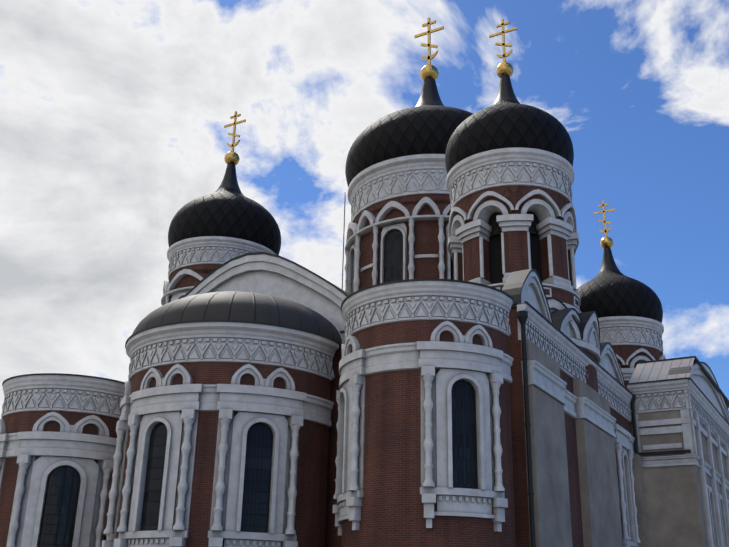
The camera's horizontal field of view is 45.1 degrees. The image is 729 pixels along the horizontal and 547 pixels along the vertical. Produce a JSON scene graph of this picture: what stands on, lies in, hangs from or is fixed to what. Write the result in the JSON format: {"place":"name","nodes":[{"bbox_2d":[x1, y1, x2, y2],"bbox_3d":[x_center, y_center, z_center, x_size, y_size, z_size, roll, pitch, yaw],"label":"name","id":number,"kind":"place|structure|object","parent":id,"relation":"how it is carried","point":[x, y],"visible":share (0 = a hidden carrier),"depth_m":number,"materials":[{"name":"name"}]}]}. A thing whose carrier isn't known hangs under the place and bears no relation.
{"place":"outdoors","nodes":[
{"label":"outdoors","id":0,"kind":"place"},
{"bbox_2d":[0,411,118,546],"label":"apse","id":1,"kind":"structure","parent":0,"point":[60,508],"depth_m":39.25,"materials":[{"name":"brown brick"}]},
{"bbox_2d":[0,375,124,546],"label":"apse trim","id":2,"kind":"structure","parent":1,"relation":"attached to","point":[68,444],"depth_m":39.90,"materials":[{"name":"white stone"}]},
{"bbox_2d":[2,373,124,385],"bbox_3d":[-15.159,5.378,42.613,7.100,0.080,3.773,-10,-24,28],"label":"roof edge","id":3,"kind":"object","parent":2,"relation":"on","point":[61,374],"visible":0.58,"depth_m":40.92,"materials":[{"name":"black metal"}]},
{"bbox_2d":[44,421,97,434],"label":"arched niches","id":4,"kind":"object","parent":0,"point":[54,426],"visible":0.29,"depth_m":40.14,"materials":[{"name":"brown brick"}]},
{"bbox_2d":[149,374,284,388],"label":"arched niches","id":5,"kind":"object","parent":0,"point":[248,379],"visible":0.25,"depth_m":34.73,"materials":[{"name":"brown brick"}]},
{"bbox_2d":[0,0,728,418],"label":"sky","id":6,"kind":"structure","parent":0,"point":[114,114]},
{"bbox_2d":[350,331,481,352],"bbox_3d":[1.488,2.776,32.959,5.782,0.477,1.249,-10,-24,28],"label":"apse south niche","id":7,"kind":"object","parent":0,"point":[445,336],"visible":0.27,"depth_m":31.73,"materials":[{"name":"brown brick"}]},
{"bbox_2d":[333,281,513,535],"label":"apse trim","id":8,"kind":"structure","parent":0,"point":[484,369],"depth_m":31.54,"materials":[{"name":"white stone"}]},
{"bbox_2d":[341,320,515,546],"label":"apse","id":9,"kind":"structure","parent":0,"point":[392,510],"depth_m":30.62,"materials":[{"name":"brown brick"}]},
{"bbox_2d":[341,278,513,312],"bbox_3d":[1.771,0.943,34.123,7.100,0.080,3.773,-10,-24,28],"label":"roof edge","id":10,"kind":"object","parent":9,"relation":"on","point":[429,279],"visible":0.65,"depth_m":32.58,"materials":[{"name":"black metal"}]},
{"bbox_2d":[488,211,541,283],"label":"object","id":11,"kind":"object","parent":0,"point":[495,261],"visible":0.04,"depth_m":43.98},
{"bbox_2d":[325,308,728,546],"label":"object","id":12,"kind":"object","parent":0,"point":[669,505],"depth_m":37.58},
{"bbox_2d":[182,252,728,424],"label":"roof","id":13,"kind":"structure","parent":12,"relation":"on","point":[514,284],"depth_m":40.89,"materials":[{"name":"grey metal"}]},
{"bbox_2d":[169,264,221,301],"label":"wall","id":14,"kind":"structure","parent":13,"relation":"on","point":[203,270],"depth_m":52.67,"materials":[{"name":"brown brick"}]},
{"bbox_2d":[161,236,275,305],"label":"tower trim","id":15,"kind":"structure","parent":14,"relation":"attached to","point":[203,250],"depth_m":53.08,"materials":[{"name":"white stone"}]},
{"bbox_2d":[168,188,280,254],"bbox_3d":[-8.992,-3.133,57.121,7.231,4.614,7.231,-10,-24,28],"label":"onion dome","id":16,"kind":"object","parent":14,"relation":"on","point":[230,212],"visible":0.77,"depth_m":54.05,"materials":[{"name":"black metal"}]},
{"bbox_2d":[217,163,240,190],"bbox_3d":[-8.923,-6.266,58.329,1.732,2.103,1.732,-10,-24,28],"label":"dome neck","id":17,"kind":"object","parent":16,"relation":"on","point":[229,180],"depth_m":57.88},
{"bbox_2d":[224,111,245,165],"bbox_3d":[-8.860,-9.162,59.444,1.569,4.172,1.013,-32,-39,55],"label":"cross","id":18,"kind":"object","parent":17,"relation":"on","point":[231,156],"visible":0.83,"depth_m":59.21,"materials":[{"name":"gold metal"}]},
{"bbox_2d":[132,291,341,345],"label":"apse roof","id":19,"kind":"structure","parent":13,"relation":"attached to","point":[244,306],"depth_m":35.98,"materials":[{"name":"grey metal"}]},
{"bbox_2d":[351,194,453,293],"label":"wall","id":20,"kind":"structure","parent":13,"relation":"on","point":[426,234],"depth_m":56.15,"materials":[{"name":"brown brick"}]},
{"bbox_2d":[345,154,450,293],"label":"tower trim","id":21,"kind":"structure","parent":20,"relation":"attached to","point":[398,177],"depth_m":57.28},
{"bbox_2d":[345,105,472,186],"bbox_3d":[4.771,-8.712,63.977,12.263,6.492,12.263,-10,-24,28],"label":"onion dome","id":22,"kind":"object","parent":20,"relation":"on","point":[424,129],"visible":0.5,"depth_m":58.52,"materials":[{"name":"black metal"}]},
{"bbox_2d":[414,17,443,80],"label":"cross","id":23,"kind":"object","parent":22,"relation":"on","point":[429,70],"visible":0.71,"depth_m":67.00,"materials":[{"name":"gold metal"}]},
{"bbox_2d":[415,78,443,106],"bbox_3d":[4.867,-13.120,65.676,2.938,2.960,2.938,-10,-24,28],"label":"dome neck","id":24,"kind":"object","parent":22,"relation":"on","point":[429,94],"depth_m":64.97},
{"bbox_2d":[453,185,600,391],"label":"wall","id":25,"kind":"structure","parent":13,"relation":"attached to","point":[516,250],"depth_m":43.57,"materials":[{"name":"brown brick"}]},
{"bbox_2d":[445,100,573,174],"bbox_3d":[7.932,-7.229,48.500,6.953,4.436,6.953,-10,-24,28],"label":"onion dome","id":26,"kind":"object","parent":25,"relation":"on","point":[506,124],"visible":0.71,"depth_m":45.46,"materials":[{"name":"black metal"}]},
{"bbox_2d":[493,75,518,104],"bbox_3d":[7.997,-10.241,49.661,1.666,2.022,1.666,-10,-24,28],"label":"dome neck","id":27,"kind":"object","parent":26,"relation":"on","point":[505,91],"depth_m":49.25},
{"bbox_2d":[489,19,517,77],"bbox_3d":[8.058,-13.025,50.734,1.509,4.011,0.974,-32,-39,55],"label":"cross","id":28,"kind":"object","parent":27,"relation":"on","point":[504,67],"visible":0.85,"depth_m":50.54,"materials":[{"name":"gold metal"}]},
{"bbox_2d":[489,227,538,237],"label":"belfry bells","id":29,"kind":"object","parent":25,"relation":"hanging from","point":[498,232],"visible":0.06,"depth_m":44.22,"materials":[{"name":"black metal"}]},
{"bbox_2d":[446,147,600,363],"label":"tower trim","id":30,"kind":"structure","parent":25,"relation":"attached to","point":[474,173],"depth_m":44.37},
{"bbox_2d":[612,345,661,387],"bbox_3d":[17.998,10.028,61.452,8.186,12.480,8.186,-10,-24,28],"label":"belfry","id":31,"kind":"object","parent":13,"relation":"attached to","point":[624,352],"visible":0.06,"depth_m":60.02,"materials":[{"name":"brown brick"}]},
{"bbox_2d":[578,270,662,322],"bbox_3d":[18.171,2.091,64.510,6.953,4.436,6.953,-10,-24,28],"label":"onion dome","id":32,"kind":"object","parent":31,"relation":"on","point":[607,293],"visible":0.6,"depth_m":61.49,"materials":[{"name":"black metal"}]},
{"bbox_2d":[599,247,619,271],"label":"dome neck","id":33,"kind":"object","parent":32,"relation":"on","point":[608,262],"depth_m":65.24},
{"bbox_2d":[593,201,614,248],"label":"cross","id":34,"kind":"object","parent":33,"relation":"on","point":[605,241],"visible":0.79,"depth_m":66.55,"materials":[{"name":"gold metal"}]},
{"bbox_2d":[628,358,694,382],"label":"transept tin roof","id":35,"kind":"structure","parent":13,"relation":"attached to","point":[651,371],"depth_m":49.54,"materials":[{"name":"grey metal"}]},
{"bbox_2d":[186,254,728,546],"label":"facade trim","id":36,"kind":"structure","parent":12,"relation":"attached to","point":[272,275],"depth_m":43.59,"materials":[{"name":"white stone"}]},
{"bbox_2d":[342,194,690,546],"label":"body downpipes","id":37,"kind":"object","parent":12,"relation":"attached to","point":[522,316],"visible":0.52,"depth_m":32.96,"materials":[{"name":"black metal"}]},
{"bbox_2d":[598,316,665,380],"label":"belfry trim","id":38,"kind":"structure","parent":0,"point":[630,330],"depth_m":60.50,"materials":[{"name":"white stone"}]},
{"label":"ground","id":39,"kind":"structure","parent":0,"visible":0},
{"bbox_2d":[116,362,330,546],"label":"brick apse wall","id":40,"kind":"structure","parent":39,"relation":"on","point":[311,498],"depth_m":33.87,"materials":[{"name":"brown brick"}]},
{"bbox_2d":[101,322,338,546],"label":"apse trim","id":41,"kind":"structure","parent":40,"relation":"attached to","point":[145,409],"depth_m":34.16,"materials":[{"name":"white stone"}]},
{"bbox_2d":[125,320,339,348],"bbox_3d":[-6.743,2.912,37.628,10.099,0.080,5.367,-10,-24,28],"label":"roof edge","id":42,"kind":"object","parent":41,"relation":"on","point":[132,335],"visible":0.77,"depth_m":35.31,"materials":[{"name":"grey metal"}]}
]}

